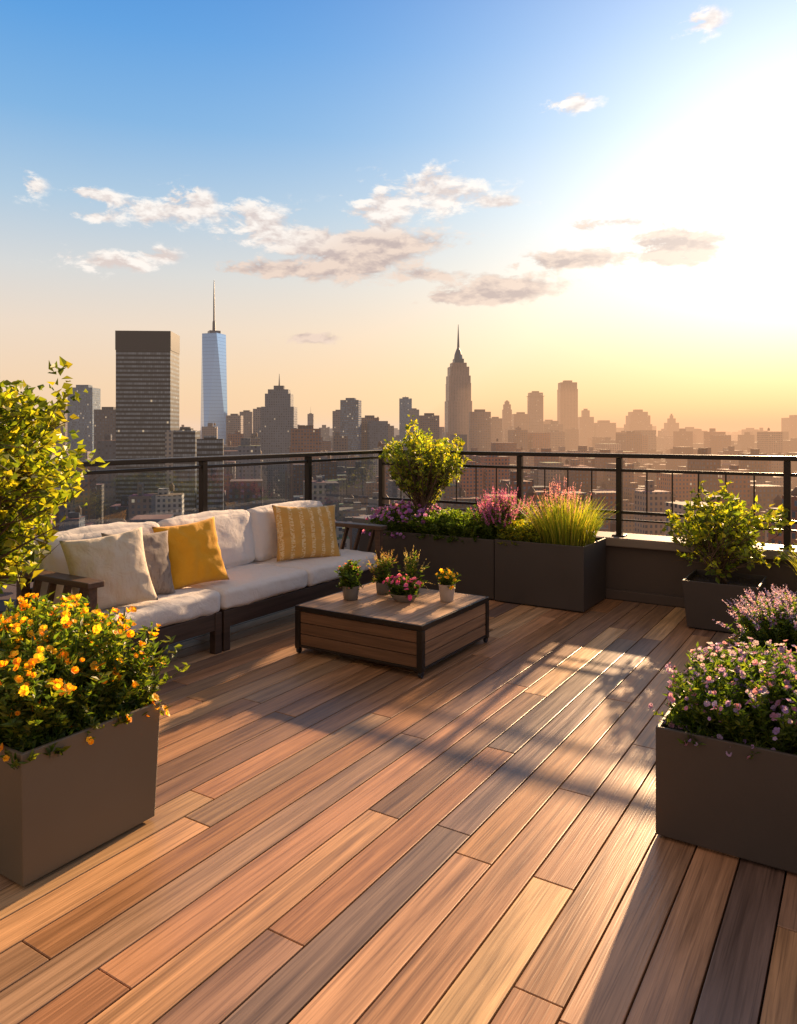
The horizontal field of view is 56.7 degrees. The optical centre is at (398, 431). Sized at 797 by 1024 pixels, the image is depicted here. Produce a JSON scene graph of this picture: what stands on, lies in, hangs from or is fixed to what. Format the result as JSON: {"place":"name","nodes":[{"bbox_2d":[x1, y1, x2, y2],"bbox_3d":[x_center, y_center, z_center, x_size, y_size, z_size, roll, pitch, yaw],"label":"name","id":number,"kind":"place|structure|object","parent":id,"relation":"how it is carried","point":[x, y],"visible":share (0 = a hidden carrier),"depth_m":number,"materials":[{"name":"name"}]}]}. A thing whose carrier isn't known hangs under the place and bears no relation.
{"place":"outdoors","nodes":[
{"label":"outdoors","id":0,"kind":"place"},
{"bbox_2d":[0,0,796,432],"label":"sky","id":1,"kind":"structure","parent":0,"point":[600,196],"materials":[{"name":"blue"}]},
{"bbox_2d":[46,427,796,533],"bbox_3d":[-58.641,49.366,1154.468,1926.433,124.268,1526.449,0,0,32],"label":"city blocks","id":2,"kind":"structure","parent":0,"point":[350,491],"depth_m":795.86,"materials":[{"name":"concrete"}]},
{"bbox_2d":[179,425,741,440],"bbox_3d":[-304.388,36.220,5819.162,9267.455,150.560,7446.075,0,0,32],"label":"distant city blocks","id":3,"kind":"structure","parent":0,"point":[734,436],"depth_m":4778.25,"materials":[{"name":"brown concrete"}]},
{"bbox_2d":[263,433,657,505],"bbox_3d":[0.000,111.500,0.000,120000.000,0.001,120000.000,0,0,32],"label":"ground","id":4,"kind":"structure","parent":0,"point":[267,502],"depth_m":1176.57,"materials":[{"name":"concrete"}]},
{"bbox_2d":[44,404,66,452],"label":"apartment tower","id":5,"kind":"structure","parent":4,"relation":"on","point":[63,434],"depth_m":1504.20,"materials":[{"name":"grey concrete"}]},
{"bbox_2d":[67,385,100,452],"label":"glass office tower","id":6,"kind":"structure","parent":4,"relation":"on","point":[86,406],"depth_m":1254.25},
{"bbox_2d":[94,407,115,483],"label":"office tower","id":7,"kind":"structure","parent":4,"relation":"on","point":[104,420],"depth_m":1053.36,"materials":[{"name":"grey concrete"}]},
{"bbox_2d":[115,331,179,503],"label":"dark glass tower","id":8,"kind":"structure","parent":4,"relation":"on","point":[147,389],"depth_m":702.05,"materials":[{"name":"glass"}]},
{"bbox_2d":[173,428,199,513],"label":"glass office tower","id":9,"kind":"structure","parent":4,"relation":"on","point":[185,445],"depth_m":621.86,"materials":[{"name":"grey glass"}]},
{"bbox_2d":[197,436,223,511],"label":"glass office tower","id":10,"kind":"structure","parent":4,"relation":"on","point":[210,445],"depth_m":562.74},
{"bbox_2d":[200,285,226,444],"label":"tapered glass skyscraper","id":11,"kind":"structure","parent":4,"relation":"on","point":[214,389],"depth_m":1678.79,"materials":[{"name":"glass"}]},
{"bbox_2d":[226,414,242,444],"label":"apartment tower","id":12,"kind":"structure","parent":4,"relation":"on","point":[234,422],"depth_m":1503.00,"materials":[{"name":"grey concrete"}]},
{"bbox_2d":[240,410,252,437],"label":"apartment tower","id":13,"kind":"structure","parent":4,"relation":"on","point":[247,415],"depth_m":1702.89,"materials":[{"name":"grey concrete"}]},
{"bbox_2d":[253,407,260,437],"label":"apartment tower","id":14,"kind":"structure","parent":4,"relation":"on","point":[256,418],"depth_m":1402.52,"materials":[{"name":"grey concrete"}]},
{"bbox_2d":[258,374,297,499],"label":"setback office tower","id":15,"kind":"structure","parent":4,"relation":"on","point":[278,417],"depth_m":1202.16,"materials":[{"name":"concrete"}]},
{"bbox_2d":[291,425,320,500],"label":"apartment tower","id":16,"kind":"structure","parent":4,"relation":"on","point":[305,438],"depth_m":954.29,"materials":[{"name":"concrete"}]},
{"bbox_2d":[307,413,313,428],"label":"apartment tower","id":17,"kind":"structure","parent":4,"relation":"on","point":[310,418],"depth_m":1901.52,"materials":[{"name":"concrete"}]},
{"bbox_2d":[332,410,339,458],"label":"apartment tower","id":18,"kind":"structure","parent":4,"relation":"on","point":[335,420],"depth_m":1502.25,"materials":[{"name":"grey concrete"}]},
{"bbox_2d":[340,398,360,460],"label":"office tower","id":19,"kind":"structure","parent":4,"relation":"on","point":[350,418],"depth_m":1303.35,"materials":[{"name":"grey glass"}]},
{"bbox_2d":[361,415,378,481],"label":"brick tower","id":20,"kind":"structure","parent":4,"relation":"on","point":[364,432],"depth_m":1353.51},
{"bbox_2d":[388,424,393,444],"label":"apartment tower","id":21,"kind":"structure","parent":4,"relation":"on","point":[390,432],"depth_m":1603.52,"materials":[{"name":"grey concrete"}]},
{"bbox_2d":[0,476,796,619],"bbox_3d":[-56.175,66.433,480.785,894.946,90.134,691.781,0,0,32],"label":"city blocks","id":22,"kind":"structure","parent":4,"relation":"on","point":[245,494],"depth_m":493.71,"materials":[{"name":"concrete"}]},
{"bbox_2d":[399,396,411,444],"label":"glass office tower","id":23,"kind":"structure","parent":4,"relation":"on","point":[405,404],"depth_m":1803.06,"materials":[{"name":"glass"}]},
{"bbox_2d":[409,408,418,435],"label":"office tower","id":24,"kind":"structure","parent":4,"relation":"on","point":[413,411],"depth_m":1702.38,"materials":[{"name":"grey concrete"}]},
{"bbox_2d":[33,417,796,481],"bbox_3d":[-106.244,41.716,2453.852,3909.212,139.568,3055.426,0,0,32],"label":"skyline city blocks","id":25,"kind":"structure","parent":4,"relation":"on","point":[553,436],"depth_m":1634.12,"materials":[{"name":"brown concrete"}]},
{"bbox_2d":[419,413,438,443],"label":"brick tower","id":26,"kind":"structure","parent":4,"relation":"on","point":[427,421],"depth_m":1504.05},
{"bbox_2d":[442,325,471,450],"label":"stepped stone skyscraper","id":27,"kind":"structure","parent":4,"relation":"on","point":[458,405],"depth_m":1976.57,"materials":[{"name":"stone"}]},
{"bbox_2d":[469,409,490,450],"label":"apartment tower","id":28,"kind":"structure","parent":4,"relation":"on","point":[480,429],"depth_m":1704.76,"materials":[{"name":"brown concrete"}]},
{"bbox_2d":[491,417,501,442],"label":"apartment tower","id":29,"kind":"structure","parent":4,"relation":"on","point":[496,427],"depth_m":1903.42,"materials":[{"name":"brown concrete"}]},
{"bbox_2d":[502,400,511,428],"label":"setback tower","id":30,"kind":"structure","parent":4,"relation":"on","point":[506,416],"depth_m":2202.64,"materials":[{"name":"brown concrete"}]},
{"bbox_2d":[512,412,528,432],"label":"apartment tower","id":31,"kind":"structure","parent":4,"relation":"on","point":[520,420],"depth_m":2004.20,"materials":[{"name":"brown concrete"}]},
{"bbox_2d":[526,391,542,432],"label":"water tank tower","id":32,"kind":"structure","parent":4,"relation":"on","point":[535,405],"depth_m":2003.80,"materials":[{"name":"brown concrete"}]},
{"bbox_2d":[543,420,552,431],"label":"apartment tower","id":33,"kind":"structure","parent":4,"relation":"on","point":[547,422],"depth_m":2304.37,"materials":[{"name":"brown concrete"}]},
{"bbox_2d":[557,380,577,431],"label":"slab tower","id":34,"kind":"structure","parent":4,"relation":"on","point":[567,404],"depth_m":2105.04,"materials":[{"name":"concrete"}]},
{"bbox_2d":[578,409,593,447],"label":"apartment tower","id":35,"kind":"structure","parent":4,"relation":"on","point":[586,425],"depth_m":2404.56,"materials":[{"name":"beige concrete"}]},
{"bbox_2d":[624,409,651,430],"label":"setback tower","id":36,"kind":"structure","parent":4,"relation":"on","point":[637,419],"depth_m":2406.48,"materials":[{"name":"brown concrete"}]},
{"bbox_2d":[661,414,678,435],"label":"pointed tower","id":37,"kind":"structure","parent":4,"relation":"on","point":[671,425],"depth_m":2609.36,"materials":[{"name":"brown concrete"}]},
{"bbox_2d":[685,427,697,430],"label":"apartment tower","id":38,"kind":"structure","parent":4,"relation":"on","point":[690,429],"depth_m":2604.94,"materials":[{"name":"beige concrete"}]},
{"bbox_2d":[742,428,758,434],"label":"apartment tower","id":39,"kind":"structure","parent":4,"relation":"on","point":[747,429],"depth_m":2804.76,"materials":[{"name":"beige concrete"}]},
{"bbox_2d":[781,415,796,439],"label":"brick tower","id":40,"kind":"structure","parent":4,"relation":"on","point":[789,424],"depth_m":2515.99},
{"bbox_2d":[594,420,615,439],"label":"apartment tower","id":41,"kind":"structure","parent":0,"point":[604,428],"depth_m":2406.72,"materials":[{"name":"beige concrete"}]},
{"bbox_2d":[759,871,786,1023],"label":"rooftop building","id":42,"kind":"structure","parent":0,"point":[772,950],"depth_m":2.17,"materials":[{"name":"brown wood"}]},
{"bbox_2d":[0,599,796,1023],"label":"wooden deck","id":43,"kind":"structure","parent":42,"relation":"on","point":[468,835],"depth_m":2.54,"materials":[{"name":"brown wood"}]},
{"bbox_2d":[0,700,159,886],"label":"planter box","id":44,"kind":"object","parent":43,"relation":"on","point":[80,796],"visible":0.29,"depth_m":2.56,"materials":[{"name":"metal"}]},
{"bbox_2d":[0,591,189,769],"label":"orange flower bush","id":45,"kind":"object","parent":44,"relation":"on","point":[65,667],"visible":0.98,"depth_m":2.67,"materials":[{"name":"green plant"}]},
{"bbox_2d":[16,500,386,657],"bbox_3d":[-1.252,1.060,5.617,0.804,0.879,3.050,0,0,32],"label":"outdoor sofa","id":46,"kind":"object","parent":43,"relation":"on","point":[261,581],"visible":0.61,"depth_m":5.28,"materials":[{"name":"white fabric"}]},
{"bbox_2d":[59,527,157,609],"bbox_3d":[-1.770,0.854,4.523,0.500,0.480,0.210,-7,-18,-38],"label":"throw pillow","id":47,"kind":"object","parent":46,"relation":"on","point":[117,563],"visible":0.82,"depth_m":4.46,"materials":[{"name":"beige fabric"}]},
{"bbox_2d":[101,530,174,593],"bbox_3d":[-1.690,0.866,4.805,0.460,0.440,0.188,4,-24,-44],"label":"throw pillow","id":48,"kind":"object","parent":46,"relation":"on","point":[156,549],"visible":0.42,"depth_m":4.83,"materials":[{"name":"grey fabric"}]},
{"bbox_2d":[152,517,228,589],"bbox_3d":[-1.448,0.854,5.159,0.470,0.470,0.192,-6,-17,-41],"label":"throw pillow","id":49,"kind":"object","parent":46,"relation":"on","point":[195,556],"visible":0.86,"depth_m":5.10,"materials":[{"name":"yellow fabric"}]},
{"bbox_2d":[272,505,340,561],"bbox_3d":[-0.779,0.856,6.276,0.600,0.480,0.188,3,-21,-32],"label":"throw pillow","id":50,"kind":"object","parent":46,"relation":"on","point":[306,532],"visible":1,"depth_m":6.19,"materials":[{"name":"yellow fabric"}]},
{"bbox_2d":[39,450,381,600],"bbox_3d":[-2.701,0.860,4.141,0.080,1.320,9.295,0,0,32],"label":"railing","id":51,"kind":"object","parent":43,"relation":"on","point":[203,466],"visible":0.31,"depth_m":5.93,"materials":[{"name":"metal"}]},
{"bbox_2d":[295,582,488,677],"bbox_3d":[-0.028,1.337,5.123,1.000,0.324,0.942,0,0,32],"label":"coffee table","id":52,"kind":"object","parent":43,"relation":"on","point":[423,631],"visible":0.92,"depth_m":4.81,"materials":[{"name":"wood"}]},
{"bbox_2d":[342,585,359,600],"bbox_3d":[-0.334,1.124,5.164,0.126,0.100,0.126,0,0,32],"label":"plant pot","id":53,"kind":"object","parent":52,"relation":"on","point":[351,594],"visible":0.88,"depth_m":5.12,"materials":[{"name":"grey ceramic"}]},
{"bbox_2d":[335,559,363,589],"bbox_3d":[-0.340,0.999,5.168,0.198,0.209,0.207,0,0,32],"label":"succulent plant","id":54,"kind":"object","parent":53,"relation":"on","point":[350,573],"visible":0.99,"depth_m":5.14,"materials":[{"name":"green plant"}]},
{"bbox_2d":[376,581,390,594],"bbox_3d":[-0.108,1.132,5.352,0.118,0.085,0.118,0,0,32],"label":"plant pot","id":55,"kind":"object","parent":52,"relation":"on","point":[382,589],"visible":0.62,"depth_m":5.30,"materials":[{"name":"grey ceramic"}]},
{"bbox_2d":[363,549,396,585],"bbox_3d":[-0.129,0.984,5.353,0.224,0.292,0.228,0,0,32],"label":"herb plant","id":56,"kind":"object","parent":55,"relation":"in","point":[383,565],"visible":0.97,"depth_m":5.33,"materials":[{"name":"green plant"}]},
{"bbox_2d":[390,591,419,601],"bbox_3d":[0.041,1.147,5.139,0.214,0.055,0.214,0,0,32],"label":"plant bowl","id":57,"kind":"object","parent":52,"relation":"on","point":[400,598],"visible":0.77,"depth_m":5.07,"materials":[{"name":"ceramic"}]},
{"bbox_2d":[382,573,423,600],"bbox_3d":[0.043,1.067,5.136,0.268,0.158,0.239,0,0,32],"label":"pink flower plant","id":58,"kind":"object","parent":57,"relation":"in","point":[398,585],"visible":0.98,"depth_m":5.10,"materials":[{"name":"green plant"}]},
{"bbox_2d":[438,583,454,601],"bbox_3d":[0.336,1.114,5.117,0.118,0.120,0.118,0,0,32],"label":"plant pot","id":59,"kind":"object","parent":52,"relation":"on","point":[446,593],"visible":0.89,"depth_m":5.07,"materials":[{"name":"beige ceramic"}]},
{"bbox_2d":[435,568,460,589],"bbox_3d":[0.337,1.015,5.111,0.186,0.134,0.165,0,0,32],"label":"yellow flower plant","id":60,"kind":"object","parent":59,"relation":"on","point":[448,577],"visible":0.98,"depth_m":5.08,"materials":[{"name":"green plant"}]},
{"bbox_3d":[0.102,1.129,5.384,0.112,0.090,0.112,0,0,32],"label":"plant pot","id":61,"kind":"object","parent":52,"relation":"on","visible":0},
{"bbox_2d":[397,544,428,588],"bbox_3d":[0.110,0.999,5.367,0.237,0.352,0.225,0,0,32],"label":"herb plant","id":62,"kind":"object","parent":61,"relation":"in","point":[411,562],"visible":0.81,"depth_m":5.37,"materials":[{"name":"green plant"}]},
{"bbox_2d":[370,530,494,599],"bbox_3d":[0.442,1.230,7.141,1.330,0.540,0.590,0,0,32],"label":"planter box","id":63,"kind":"object","parent":43,"relation":"on","point":[470,561],"visible":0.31,"depth_m":6.78,"materials":[{"name":"metal"}]},
{"bbox_2d":[361,499,446,537],"bbox_3d":[0.073,0.844,7.333,0.741,0.373,0.783,0,0,32],"label":"purple flower bush","id":64,"kind":"object","parent":63,"relation":"in","point":[395,515],"visible":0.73,"depth_m":7.15,"materials":[{"name":"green plant"}]},
{"bbox_2d":[379,415,471,514],"bbox_3d":[0.248,0.416,7.627,0.963,1.190,1.467,0,0,10],"label":"tree","id":65,"kind":"object","parent":63,"relation":"on","point":[419,475],"visible":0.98,"depth_m":7.25,"materials":[{"name":"green plant"}]},
{"bbox_2d":[404,507,484,542],"bbox_3d":[0.549,0.870,7.022,0.851,0.300,0.702,0,0,32],"label":"green shrub","id":66,"kind":"object","parent":63,"relation":"in","point":[455,523],"visible":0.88,"depth_m":6.87,"materials":[{"name":"green plant"}]},
{"bbox_2d":[468,484,534,539],"bbox_3d":[0.913,0.794,6.816,0.586,0.643,0.728,0,0,32],"label":"pink salvia","id":67,"kind":"object","parent":63,"relation":"on","point":[495,511],"visible":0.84,"depth_m":6.70,"materials":[{"name":"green plant"}]},
{"bbox_2d":[495,537,605,611],"bbox_3d":[1.350,1.225,6.552,0.805,0.550,0.610,0,0,32],"label":"planter box","id":68,"kind":"object","parent":43,"relation":"on","point":[563,577],"visible":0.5,"depth_m":6.29,"materials":[{"name":"metal"}]},
{"bbox_2d":[494,518,549,545],"bbox_3d":[1.147,0.895,6.611,0.481,0.246,0.567,0,0,32],"label":"green shrub","id":69,"kind":"object","parent":68,"relation":"in","point":[520,530],"visible":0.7,"depth_m":6.46,"materials":[{"name":"green plant"}]},
{"bbox_2d":[533,476,589,520],"bbox_3d":[1.433,0.760,6.662,0.517,0.740,0.498,0,0,44],"label":"pink salvia","id":70,"kind":"object","parent":68,"relation":"on","point":[558,497],"visible":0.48,"depth_m":6.63,"materials":[{"name":"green plant"}]},
{"bbox_2d":[514,494,618,546],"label":"ornamental grass","id":71,"kind":"object","parent":68,"relation":"on","point":[565,531],"depth_m":6.30,"materials":[{"name":"green plant"}]},
{"bbox_2d":[682,569,766,633],"bbox_3d":[2.521,1.315,5.696,0.529,0.370,0.519,0,0,32],"label":"planter box","id":72,"kind":"object","parent":43,"relation":"on","point":[704,597],"visible":0.86,"depth_m":5.55,"materials":[{"name":"metal"}]},
{"bbox_2d":[661,479,796,583],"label":"leafy shrub","id":73,"kind":"object","parent":72,"relation":"in","point":[724,542],"visible":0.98,"depth_m":5.72,"materials":[{"name":"green plant"}]},
{"bbox_2d":[656,681,796,873],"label":"planter box","id":74,"kind":"object","parent":43,"relation":"on","point":[711,794],"visible":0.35,"depth_m":2.59,"materials":[{"name":"metal"}]},
{"bbox_2d":[648,636,796,758],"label":"lavender flower bush","id":75,"kind":"object","parent":74,"relation":"in","point":[720,700],"visible":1,"depth_m":2.70,"materials":[{"name":"purple plant"}]},
{"bbox_2d":[736,632,796,663],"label":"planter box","id":76,"kind":"object","parent":43,"relation":"on","point":[794,651],"visible":0.04,"depth_m":3.81,"materials":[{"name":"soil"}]},
{"bbox_2d":[712,584,796,654],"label":"purple flower bush","id":77,"kind":"object","parent":76,"relation":"in","point":[765,619],"visible":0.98,"depth_m":3.85,"materials":[{"name":"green plant"}]},
{"bbox_2d":[359,529,796,607],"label":"parapet wall","id":78,"kind":"structure","parent":42,"relation":"on","point":[647,570],"depth_m":6.44,"materials":[{"name":"grey concrete"}]},
{"bbox_2d":[352,515,796,561],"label":"coping","id":79,"kind":"object","parent":78,"relation":"on","point":[644,541],"visible":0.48,"depth_m":6.46,"materials":[{"name":"concrete"}]},
{"bbox_2d":[378,451,796,549],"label":"metal railing","id":80,"kind":"object","parent":79,"relation":"on","point":[786,474],"visible":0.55,"depth_m":6.68,"materials":[{"name":"black metal"}]},
{"bbox_2d":[606,588,684,607],"bbox_3d":[3.161,1.458,5.845,8.130,0.085,0.057,0,0,32],"label":"skirting","id":81,"kind":"object","parent":78,"relation":"attached to","point":[649,598],"depth_m":6.45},
{"bbox_2d":[768,541,796,574],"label":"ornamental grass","id":82,"kind":"object","parent":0,"point":[794,563],"depth_m":5.35,"materials":[{"name":"green plant"}]},
{"bbox_3d":[-2.182,1.275,3.606,0.649,0.450,0.649,0,0,32],"label":"planter box","id":83,"kind":"object","parent":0,"visible":0},
{"bbox_2d":[0,356,109,593],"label":"potted tree","id":84,"kind":"object","parent":83,"relation":"on","point":[28,477],"visible":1,"depth_m":3.73,"materials":[{"name":"green plant"}]}
]}

